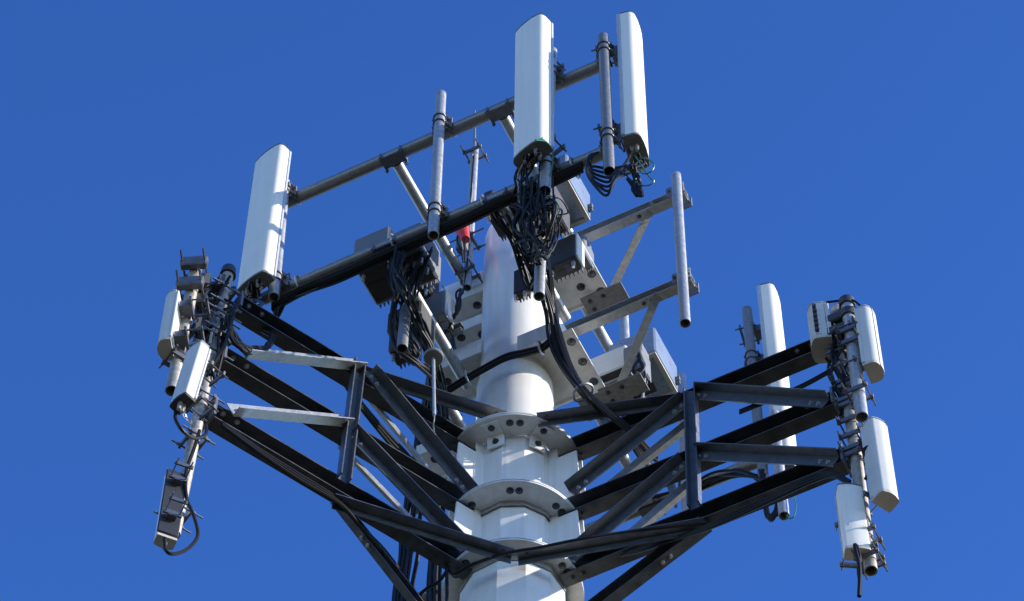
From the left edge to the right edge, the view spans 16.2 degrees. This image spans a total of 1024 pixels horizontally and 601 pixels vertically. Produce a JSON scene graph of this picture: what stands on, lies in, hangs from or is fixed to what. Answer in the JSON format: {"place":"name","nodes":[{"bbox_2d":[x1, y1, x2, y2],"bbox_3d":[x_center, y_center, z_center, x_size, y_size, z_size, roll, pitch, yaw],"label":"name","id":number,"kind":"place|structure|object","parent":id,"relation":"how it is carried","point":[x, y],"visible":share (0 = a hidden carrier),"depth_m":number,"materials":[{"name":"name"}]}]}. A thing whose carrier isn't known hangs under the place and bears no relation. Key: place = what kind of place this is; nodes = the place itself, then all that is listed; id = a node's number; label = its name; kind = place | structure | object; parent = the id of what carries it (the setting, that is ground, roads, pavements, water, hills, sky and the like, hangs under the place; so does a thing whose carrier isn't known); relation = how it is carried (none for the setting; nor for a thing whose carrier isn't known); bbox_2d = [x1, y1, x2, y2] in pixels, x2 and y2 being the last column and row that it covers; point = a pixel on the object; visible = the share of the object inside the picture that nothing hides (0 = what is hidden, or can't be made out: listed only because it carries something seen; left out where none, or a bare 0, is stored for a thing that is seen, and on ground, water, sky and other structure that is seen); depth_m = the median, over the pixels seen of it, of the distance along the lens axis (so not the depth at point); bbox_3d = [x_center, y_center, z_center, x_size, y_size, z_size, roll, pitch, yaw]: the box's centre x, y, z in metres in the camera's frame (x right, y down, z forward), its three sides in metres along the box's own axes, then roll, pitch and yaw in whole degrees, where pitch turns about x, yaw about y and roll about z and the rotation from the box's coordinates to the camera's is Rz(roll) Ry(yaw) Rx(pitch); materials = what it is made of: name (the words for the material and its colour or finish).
{"place":"outdoors","nodes":[
{"label":"outdoors","id":0,"kind":"place"},
{"bbox_2d":[397,304,410,352],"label":"mount pipe","id":1,"kind":"object","parent":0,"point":[403,330],"visible":1,"depth_m":22.90,"materials":[{"name":"silver metal"}]},
{"bbox_2d":[0,0,1023,600],"label":"sky","id":2,"kind":"structure","parent":0,"point":[870,151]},
{"bbox_2d":[533,257,545,300],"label":"mount pipe","id":3,"kind":"object","parent":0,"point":[539,282],"visible":0.38,"depth_m":22.62,"materials":[{"name":"silver metal"}]},
{"bbox_3d":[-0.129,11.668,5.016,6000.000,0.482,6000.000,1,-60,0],"label":"ground","id":4,"kind":"structure","parent":0,"visible":0},
{"bbox_2d":[416,225,606,600],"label":"monopole","id":5,"kind":"object","parent":4,"relation":"on","point":[517,468],"visible":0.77,"depth_m":22.80,"materials":[{"name":"metal"}]},
{"bbox_2d":[202,290,514,600],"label":"truss arm","id":6,"kind":"object","parent":5,"relation":"attached to","point":[422,486],"visible":0.98,"depth_m":21.86},
{"bbox_2d":[153,263,244,538],"bbox_3d":[-1.837,0.554,21.338,0.300,2.963,0.191,32,-64,-17],"label":"mount pipe","id":7,"kind":"object","parent":6,"relation":"attached to","point":[202,406],"visible":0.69,"depth_m":21.28,"materials":[{"name":"grey metal"}]},
{"bbox_2d":[154,457,193,549],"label":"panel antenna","id":8,"kind":"object","parent":7,"relation":"attached to","point":[172,506],"visible":1,"depth_m":19.96,"materials":[{"name":"grey"}]},
{"bbox_2d":[163,429,200,555],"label":"cable bundle","id":9,"kind":"object","parent":8,"relation":"attached to","point":[187,548],"visible":0.98,"depth_m":20.05,"materials":[{"name":"black rubber"}]},
{"bbox_2d":[159,248,210,395],"bbox_3d":[-1.989,0.163,21.751,0.229,1.452,0.334,1,-59,0],"label":"mount pipe","id":10,"kind":"object","parent":7,"relation":"attached to","point":[191,283],"visible":0.72,"depth_m":22.04,"materials":[{"name":"metal"}]},
{"bbox_2d":[157,289,215,360],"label":"panel antenna","id":11,"kind":"object","parent":10,"relation":"attached to","point":[171,335],"visible":0.98,"depth_m":21.52,"materials":[{"name":"plastic"}]},
{"bbox_2d":[169,340,227,421],"bbox_3d":[-1.800,0.505,20.744,0.174,0.670,0.290,-40,-67,21],"label":"panel antenna","id":12,"kind":"object","parent":10,"relation":"attached to","point":[196,365],"visible":1,"depth_m":20.66,"materials":[{"name":"grey plastic"}]},
{"bbox_2d":[173,411,207,439],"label":"cable bundle","id":13,"kind":"object","parent":12,"relation":"attached to","point":[184,432],"visible":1,"depth_m":20.54,"materials":[{"name":"black rubber"}]},
{"bbox_2d":[189,273,225,339],"bbox_3d":[-1.888,0.067,22.079,0.237,0.796,0.222,1,-59,0],"label":"mast crossover","id":14,"kind":"object","parent":7,"relation":"attached to","point":[199,321],"visible":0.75,"depth_m":22.10,"materials":[{"name":"grey metal"}]},
{"bbox_2d":[193,275,238,382],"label":"cable bundle","id":15,"kind":"object","parent":7,"relation":"attached to","point":[221,348],"visible":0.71,"depth_m":21.84,"materials":[{"name":"black rubber"}]},
{"bbox_2d":[224,314,274,354],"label":"cable bundle","id":16,"kind":"object","parent":6,"relation":"hanging from","point":[237,342],"visible":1,"depth_m":21.85,"materials":[{"name":"black rubber"}]},
{"bbox_2d":[220,421,415,589],"bbox_3d":[-1.109,1.186,21.168,1.514,0.306,0.125,38,-66,-19],"label":"cable bundle","id":17,"kind":"object","parent":6,"relation":"attached to","point":[294,474],"visible":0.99,"depth_m":21.11,"materials":[{"name":"black rubber"}]},
{"bbox_2d":[344,387,412,458],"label":"cable bundle","id":18,"kind":"object","parent":6,"relation":"attached to","point":[381,430],"visible":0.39,"depth_m":22.92,"materials":[{"name":"black rubber"}]},
{"bbox_2d":[423,347,443,432],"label":"disc antenna","id":19,"kind":"object","parent":6,"relation":"attached to","point":[433,357],"visible":1,"depth_m":22.66,"materials":[{"name":"grey metal"}]},
{"bbox_2d":[392,376,437,600],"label":"cable bundle","id":20,"kind":"object","parent":5,"relation":"attached to","point":[411,510],"visible":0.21,"depth_m":23.66,"materials":[{"name":"black rubber"}]},
{"bbox_2d":[261,59,612,388],"bbox_3d":[-0.243,-0.373,24.312,2.566,1.412,1.244,-23,-62,13],"label":"antenna frame","id":21,"kind":"object","parent":5,"relation":"attached to","point":[399,155],"visible":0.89,"depth_m":24.46,"materials":[{"name":"metal"}]},
{"bbox_2d":[237,143,292,298],"bbox_3d":[-1.619,-0.468,24.348,0.280,1.862,0.321,-37,-66,20],"label":"panel antenna","id":22,"kind":"object","parent":21,"relation":"attached to","point":[262,238],"visible":0.89,"depth_m":24.21,"materials":[{"name":"plastic"}]},
{"bbox_2d":[233,278,264,306],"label":"cable bundle","id":23,"kind":"object","parent":22,"relation":"attached to","point":[255,295],"visible":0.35,"depth_m":23.53,"materials":[{"name":"black"}]},
{"bbox_2d":[267,179,300,301],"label":"mount pipe","id":24,"kind":"object","parent":21,"relation":"attached to","point":[276,285],"visible":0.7,"depth_m":23.84,"materials":[{"name":"metal"}]},
{"bbox_2d":[354,226,400,307],"bbox_3d":[-0.857,-0.211,24.104,0.270,0.465,0.394,-23,-62,13],"label":"radio unit","id":25,"kind":"object","parent":21,"relation":"attached to","point":[374,280],"visible":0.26,"depth_m":24.01,"materials":[{"name":"grey metal"}]},
{"bbox_2d":[387,300,434,342],"bbox_3d":[-0.662,0.195,23.704,0.250,0.365,0.234,-23,-62,13],"label":"radio unit","id":26,"kind":"object","parent":21,"relation":"attached to","point":[426,316],"visible":0.21,"depth_m":23.69,"materials":[{"name":"grey metal"}]},
{"bbox_2d":[388,329,421,368],"bbox_3d":[-0.694,0.309,23.430,0.170,0.365,0.174,-23,-62,13],"label":"radio unit","id":27,"kind":"object","parent":26,"relation":"attached to","point":[398,359],"visible":0.4,"depth_m":23.35,"materials":[{"name":"grey metal"}]},
{"bbox_2d":[395,246,432,352],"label":"cable bundle","id":28,"kind":"object","parent":21,"relation":"hanging from","point":[417,274],"visible":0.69,"depth_m":23.42,"materials":[{"name":"black rubber"}]},
{"bbox_2d":[394,222,440,288],"bbox_3d":[-0.629,-0.274,23.845,0.220,0.485,0.304,-23,-62,13],"label":"radio unit","id":29,"kind":"object","parent":21,"relation":"attached to","point":[432,272],"visible":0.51,"depth_m":23.72,"materials":[{"name":"grey metal"}]},
{"bbox_2d":[387,245,448,419],"bbox_3d":[-0.577,0.249,23.431,0.240,0.867,1.205,-15,-61,9],"label":"cable bundle","id":30,"kind":"object","parent":21,"relation":"hanging from","point":[395,274],"visible":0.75,"depth_m":23.14,"materials":[{"name":"black rubber"}]},
{"bbox_2d":[388,282,440,386],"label":"cable bundle","id":31,"kind":"object","parent":30,"relation":"hanging from","point":[425,369],"visible":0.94,"depth_m":22.98,"materials":[{"name":"black rubber"}]},
{"bbox_2d":[271,156,583,316],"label":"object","id":32,"kind":"object","parent":21,"relation":"attached to","point":[489,208],"visible":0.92,"depth_m":23.39,"materials":[{"name":"black"}]},
{"bbox_2d":[509,150,539,210],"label":"cable bundle","id":33,"kind":"object","parent":32,"relation":"hanging from","point":[523,169],"visible":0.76,"depth_m":23.18,"materials":[{"name":"black rubber"}]},
{"bbox_2d":[419,279,438,298],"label":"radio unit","id":34,"kind":"object","parent":21,"relation":"attached to","point":[428,291],"visible":0.17,"depth_m":24.30,"materials":[{"name":"grey metal"}]},
{"bbox_2d":[424,289,454,332],"bbox_3d":[-0.502,0.086,24.231,0.216,0.359,0.164,-23,-62,13],"label":"radio unit","id":35,"kind":"object","parent":21,"relation":"attached to","point":[436,303],"visible":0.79,"depth_m":24.14,"materials":[{"name":"grey metal"}]},
{"bbox_2d":[442,284,453,321],"bbox_3d":[-0.431,0.006,24.186,0.092,0.461,0.047,10,-60,-5],"label":"grey cable","id":36,"kind":"object","parent":35,"relation":"hanging from","point":[447,314],"visible":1,"depth_m":24.02,"materials":[{"name":"silver rubber"}]},
{"bbox_2d":[426,90,455,239],"bbox_3d":[-0.476,-0.884,24.075,0.151,1.986,0.200,-23,-62,13],"label":"mount pipe","id":37,"kind":"object","parent":21,"relation":"attached to","point":[436,213],"visible":0.98,"depth_m":23.94,"materials":[{"name":"metal"}]},
{"bbox_2d":[455,226,469,262],"bbox_3d":[-0.374,-0.442,25.157,0.159,0.672,0.147,1,-59,0],"label":"warning beacon","id":38,"kind":"object","parent":21,"relation":"attached to","point":[463,238],"visible":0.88,"depth_m":25.07,"materials":[{"name":"red plastic"}]},
{"bbox_2d":[449,110,488,291],"bbox_3d":[-0.300,-0.735,25.965,0.300,2.743,0.260,-23,-62,13],"label":"whip antenna","id":39,"kind":"object","parent":21,"relation":"attached to","point":[468,278],"visible":0.86,"depth_m":25.50,"materials":[{"name":"metal"}]},
{"bbox_2d":[484,190,506,240],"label":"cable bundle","id":40,"kind":"object","parent":21,"relation":"attached to","point":[500,233],"visible":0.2,"depth_m":23.91,"materials":[{"name":"grey rubber"}]},
{"bbox_2d":[486,195,534,291],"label":"cable bundle","id":41,"kind":"object","parent":21,"relation":"hanging from","point":[528,284],"visible":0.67,"depth_m":23.26,"materials":[{"name":"black rubber"}]},
{"bbox_2d":[514,268,530,302],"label":"radio unit","id":42,"kind":"object","parent":21,"relation":"attached to","point":[520,293],"visible":0.62,"depth_m":23.50,"materials":[{"name":"grey metal"}]},
{"bbox_2d":[509,174,569,242],"bbox_3d":[0.171,-0.582,23.708,0.310,0.425,0.374,-23,-62,13],"label":"radio unit","id":43,"kind":"object","parent":21,"relation":"attached to","point":[565,226],"visible":0.13,"depth_m":23.66,"materials":[{"name":"grey metal"}]},
{"bbox_2d":[511,175,568,274],"bbox_3d":[0.176,-0.476,22.955,0.375,1.315,0.591,1,-59,0],"label":"cable bundle","id":44,"kind":"object","parent":21,"relation":"hanging from","point":[536,217],"visible":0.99,"depth_m":22.70,"materials":[{"name":"black rubber"}]},
{"bbox_2d":[538,47,567,195],"bbox_3d":[0.265,-1.165,23.829,0.188,1.945,0.202,-23,-62,13],"label":"mount pipe","id":45,"kind":"object","parent":21,"relation":"attached to","point":[545,166],"visible":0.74,"depth_m":23.25,"materials":[{"name":"metal"}]},
{"bbox_2d":[513,13,566,169],"bbox_3d":[0.201,-1.327,23.989,0.270,1.931,0.337,-37,-66,20],"label":"panel antenna","id":46,"kind":"object","parent":45,"relation":"attached to","point":[534,87],"visible":0.94,"depth_m":23.82,"materials":[{"name":"plastic"}]},
{"bbox_2d":[535,137,553,176],"bbox_3d":[0.218,-0.960,23.064,0.057,0.272,0.334,-14,-61,8],"label":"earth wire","id":47,"kind":"object","parent":46,"relation":"attached to","point":[537,139],"visible":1,"depth_m":23.09,"materials":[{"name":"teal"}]},
{"bbox_2d":[522,154,592,228],"bbox_3d":[0.310,-0.729,24.626,0.390,0.395,0.380,-23,-62,13],"label":"equipment enclosure","id":48,"kind":"object","parent":21,"relation":"attached to","point":[574,194],"visible":0.18,"depth_m":24.50,"materials":[{"name":"metal"}]},
{"bbox_2d":[506,212,610,424],"bbox_3d":[0.350,0.229,23.304,0.327,1.650,1.622,-30,-64,17],"label":"cable bundle","id":49,"kind":"object","parent":21,"relation":"hanging from","point":[558,356],"visible":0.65,"depth_m":23.27,"materials":[{"name":"black rubber"}]},
{"bbox_2d":[447,335,555,392],"bbox_3d":[-0.064,0.339,23.519,0.824,0.472,0.104,-23,-62,13],"label":"cable bundle","id":50,"kind":"object","parent":49,"relation":"attached to","point":[468,377],"visible":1,"depth_m":23.42,"materials":[{"name":"black rubber"}]},
{"bbox_2d":[600,419,677,507],"bbox_3d":[0.732,0.993,23.202,1.294,0.482,0.344,40,-67,-20],"label":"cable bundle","id":51,"kind":"object","parent":49,"relation":"attached to","point":[637,451],"visible":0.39,"depth_m":23.03,"materials":[{"name":"black rubber"}]},
{"bbox_2d":[546,258,658,461],"bbox_3d":[0.408,0.311,23.096,0.379,1.580,1.298,-35,-66,19],"label":"cable bundle","id":52,"kind":"object","parent":21,"relation":"hanging from","point":[614,417],"visible":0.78,"depth_m":22.91,"materials":[{"name":"black rubber"}]},
{"bbox_2d":[596,32,625,175],"bbox_3d":[0.640,-1.265,23.632,0.157,1.925,0.200,-23,-62,13],"label":"mount pipe","id":53,"kind":"object","parent":21,"relation":"attached to","point":[609,140],"visible":0.94,"depth_m":23.49,"materials":[{"name":"metal"}]},
{"bbox_2d":[591,11,648,167],"bbox_3d":[0.714,-1.375,23.958,0.334,1.883,0.280,-14,-61,9],"label":"panel antenna","id":54,"kind":"object","parent":53,"relation":"attached to","point":[631,126],"visible":0.8,"depth_m":23.76,"materials":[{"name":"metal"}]},
{"bbox_2d":[585,148,647,196],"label":"cable bundle","id":55,"kind":"object","parent":54,"relation":"attached to","point":[620,171],"visible":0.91,"depth_m":22.76,"materials":[{"name":"black rubber"}]},
{"bbox_2d":[624,164,643,197],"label":"cable bundle","id":56,"kind":"object","parent":55,"relation":"attached to","point":[636,189],"visible":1,"depth_m":22.46,"materials":[{"name":"black rubber"}]},
{"bbox_2d":[626,155,654,185],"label":"cable bundle","id":57,"kind":"object","parent":54,"relation":"attached to","point":[645,173],"visible":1,"depth_m":22.56,"materials":[{"name":"teal rubber"}]},
{"bbox_2d":[442,322,463,339],"bbox_3d":[-0.417,0.219,24.170,0.184,0.090,0.050,-23,-62,13],"label":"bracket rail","id":58,"kind":"object","parent":5,"relation":"attached to","point":[458,329],"visible":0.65,"depth_m":24.14,"materials":[{"name":"grey metal"}]},
{"bbox_2d":[447,288,463,349],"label":"cable bundle","id":59,"kind":"object","parent":5,"relation":"attached to","point":[456,313],"visible":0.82,"depth_m":24.22,"materials":[{"name":"black rubber"}]},
{"bbox_2d":[405,521,706,600],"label":"cable bundle","id":60,"kind":"object","parent":5,"relation":"attached to","point":[447,571],"visible":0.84,"depth_m":21.31,"materials":[{"name":"black rubber"}]},
{"bbox_2d":[549,233,584,282],"bbox_3d":[0.370,-0.277,24.384,0.236,0.445,0.154,-23,-62,13],"label":"radio unit","id":61,"kind":"object","parent":5,"relation":"attached to","point":[568,258],"visible":0.91,"depth_m":24.28,"materials":[{"name":"grey metal"}]},
{"bbox_2d":[579,234,593,271],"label":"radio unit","id":62,"kind":"object","parent":5,"relation":"attached to","point":[589,265],"visible":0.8,"depth_m":24.63,"materials":[{"name":"grey metal"}]},
{"bbox_2d":[416,307,769,600],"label":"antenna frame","id":63,"kind":"object","parent":5,"relation":"attached to","point":[602,337],"visible":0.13,"depth_m":24.61,"materials":[{"name":"metal"}]},
{"bbox_2d":[426,414,462,600],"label":"cable bundle","id":64,"kind":"object","parent":63,"relation":"hanging from","point":[434,572],"visible":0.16,"depth_m":23.08,"materials":[{"name":"black rubber"}]},
{"bbox_2d":[590,345,626,382],"bbox_3d":[0.655,0.489,24.917,0.380,0.329,0.154,-23,-62,13],"label":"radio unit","id":65,"kind":"object","parent":63,"relation":"attached to","point":[609,365],"visible":0.48,"depth_m":24.82,"materials":[{"name":"grey metal"}]},
{"bbox_2d":[576,372,644,420],"bbox_3d":[0.657,0.646,24.101,0.420,0.020,0.220,-23,-62,13],"label":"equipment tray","id":66,"kind":"object","parent":63,"relation":"attached to","point":[597,395],"visible":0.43,"depth_m":24.08,"materials":[{"name":"grey metal"}]},
{"bbox_2d":[619,315,629,340],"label":"mount pipe","id":67,"kind":"object","parent":63,"relation":"attached to","point":[624,327],"depth_m":26.60,"materials":[{"name":"metal"}]},
{"bbox_2d":[621,350,646,416],"bbox_3d":[0.788,0.584,24.368,0.117,0.718,0.387,24,-62,-13],"label":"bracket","id":68,"kind":"object","parent":63,"relation":"hanging from","point":[641,361],"visible":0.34,"depth_m":24.32,"materials":[{"name":"grey metal"}]},
{"bbox_2d":[623,344,650,384],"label":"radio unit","id":69,"kind":"object","parent":63,"relation":"attached to","point":[626,350],"visible":0.26,"depth_m":24.70,"materials":[{"name":"grey"}]},
{"bbox_2d":[609,328,680,396],"bbox_3d":[0.932,0.463,25.160,0.390,0.395,0.380,-23,-62,13],"label":"equipment enclosure","id":70,"kind":"object","parent":63,"relation":"attached to","point":[665,379],"visible":0.53,"depth_m":25.03,"materials":[{"name":"metal"}]},
{"bbox_2d":[644,380,656,395],"bbox_3d":[0.881,0.578,25.015,0.180,0.008,0.220,-23,-62,13],"label":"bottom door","id":71,"kind":"structure","parent":70,"relation":"in","point":[651,386],"depth_m":25.03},
{"bbox_2d":[677,372,688,510],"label":"mount pipe","id":72,"kind":"object","parent":63,"relation":"attached to","point":[683,384],"visible":0.12,"depth_m":24.93,"materials":[{"name":"metal"}]},
{"bbox_2d":[638,468,759,509],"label":"cable bundle","id":73,"kind":"object","parent":63,"relation":"hanging from","point":[733,474],"visible":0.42,"depth_m":24.41,"materials":[{"name":"black rubber"}]},
{"bbox_2d":[742,305,771,480],"bbox_3d":[1.717,0.732,24.998,0.151,2.461,0.200,-23,-62,13],"label":"mount pipe","id":74,"kind":"object","parent":63,"relation":"attached to","point":[750,356],"visible":0.33,"depth_m":25.51,"materials":[{"name":"metal"}]},
{"bbox_2d":[735,282,795,469],"bbox_3d":[1.776,0.631,25.167,0.334,2.469,0.280,-14,-61,9],"label":"panel antenna","id":75,"kind":"object","parent":63,"relation":"attached to","point":[768,331],"visible":0.31,"depth_m":25.68,"materials":[{"name":"plastic"}]},
{"bbox_2d":[769,409,789,520],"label":"mount pipe","id":76,"kind":"object","parent":63,"relation":"hanging from","point":[783,507],"visible":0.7,"depth_m":23.35,"materials":[{"name":"silver metal"}]},
{"bbox_2d":[758,468,777,521],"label":"cable bundle","id":77,"kind":"object","parent":76,"relation":"attached to","point":[768,515],"visible":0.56,"depth_m":23.39,"materials":[{"name":"black rubber"}]},
{"bbox_2d":[785,496,796,518],"bbox_3d":[1.806,1.347,23.299,0.084,0.235,0.010,-23,-62,13],"label":"earth wire","id":78,"kind":"object","parent":76,"relation":"attached to","point":[795,510],"visible":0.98,"depth_m":23.25,"materials":[{"name":"teal"}]},
{"bbox_2d":[559,182,698,402],"bbox_3d":[0.785,0.002,24.419,1.129,1.781,0.432,-26,-63,15],"label":"side frame","id":79,"kind":"object","parent":5,"relation":"attached to","point":[613,301],"visible":0.83,"depth_m":24.07,"materials":[{"name":"grey metal"}]},
{"bbox_2d":[671,171,690,327],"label":"mount pipe","id":80,"kind":"object","parent":79,"relation":"attached to","point":[681,263],"visible":1,"depth_m":24.04,"materials":[{"name":"silver metal"}]},
{"bbox_2d":[517,340,851,600],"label":"truss arm","id":81,"kind":"object","parent":5,"relation":"attached to","point":[627,491],"visible":0.98,"depth_m":21.93},
{"bbox_2d":[598,471,851,558],"bbox_3d":[1.207,1.290,21.365,1.750,0.523,0.101,-27,-63,15],"label":"cable bundle","id":82,"kind":"object","parent":81,"relation":"attached to","point":[767,500],"visible":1,"depth_m":21.19,"materials":[{"name":"black rubber"}]},
{"bbox_2d":[739,370,827,414],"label":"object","id":83,"kind":"object","parent":81,"relation":"attached to","point":[802,385],"visible":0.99,"depth_m":22.16,"materials":[{"name":"black"}]},
{"bbox_2d":[824,304,888,579],"bbox_3d":[2.042,0.787,21.505,0.215,2.890,0.256,-23,-62,13],"label":"mount pipe","id":84,"kind":"object","parent":81,"relation":"attached to","point":[871,564],"visible":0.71,"depth_m":21.25,"materials":[{"name":"metal"}]},
{"bbox_2d":[807,301,831,363],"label":"panel antenna","id":85,"kind":"object","parent":84,"relation":"attached to","point":[818,326],"visible":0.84,"depth_m":22.36,"materials":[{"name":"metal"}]},
{"bbox_2d":[825,321,853,416],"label":"cable bundle","id":86,"kind":"object","parent":84,"relation":"attached to","point":[833,360],"visible":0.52,"depth_m":22.04,"materials":[{"name":"black rubber"}]},
{"bbox_2d":[825,306,853,349],"bbox_3d":[2.073,0.181,22.401,0.201,0.234,0.160,-23,-62,13],"label":"mast crossover","id":87,"kind":"object","parent":84,"relation":"attached to","point":[835,317],"visible":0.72,"depth_m":22.40,"materials":[{"name":"grey metal"}]},
{"bbox_2d":[834,483,870,570],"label":"panel antenna","id":88,"kind":"object","parent":84,"relation":"attached to","point":[849,502],"visible":0.92,"depth_m":20.56,"materials":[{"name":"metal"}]},
{"bbox_2d":[853,543,861,597],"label":"cable bundle","id":89,"kind":"object","parent":88,"relation":"hanging from","point":[857,553],"visible":1,"depth_m":20.06,"materials":[{"name":"black rubber"}]},
{"bbox_2d":[833,294,876,422],"bbox_3d":[2.091,0.350,21.985,0.155,1.352,0.240,-23,-62,13],"label":"mount pipe","id":90,"kind":"object","parent":84,"relation":"attached to","point":[859,384],"visible":0.89,"depth_m":21.90,"materials":[{"name":"grey metal"}]},
{"bbox_2d":[826,299,860,305],"bbox_3d":[2.082,0.031,22.496,0.225,0.227,0.055,-23,-62,13],"label":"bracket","id":91,"kind":"object","parent":90,"relation":"attached to","point":[853,300],"visible":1,"depth_m":22.58,"materials":[{"name":"black metal"}]},
{"bbox_2d":[829,305,884,383],"bbox_3d":[2.118,0.290,22.085,0.289,0.686,0.155,-21,-62,12],"label":"panel antenna","id":92,"kind":"object","parent":90,"relation":"attached to","point":[870,360],"visible":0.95,"depth_m":21.94,"materials":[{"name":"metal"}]},
{"bbox_2d":[847,416,898,516],"bbox_3d":[2.098,1.010,20.996,0.145,0.801,0.299,31,-64,-16],"label":"panel antenna","id":93,"kind":"object","parent":84,"relation":"attached to","point":[882,493],"visible":0.98,"depth_m":20.86,"materials":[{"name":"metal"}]},
{"bbox_2d":[862,445,867,480],"bbox_3d":[2.079,0.932,20.971,0.048,0.275,0.124,38,-66,-20],"label":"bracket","id":94,"kind":"object","parent":93,"relation":"attached to","point":[863,454],"visible":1,"depth_m":21.04,"materials":[{"name":"black metal"}]}
]}

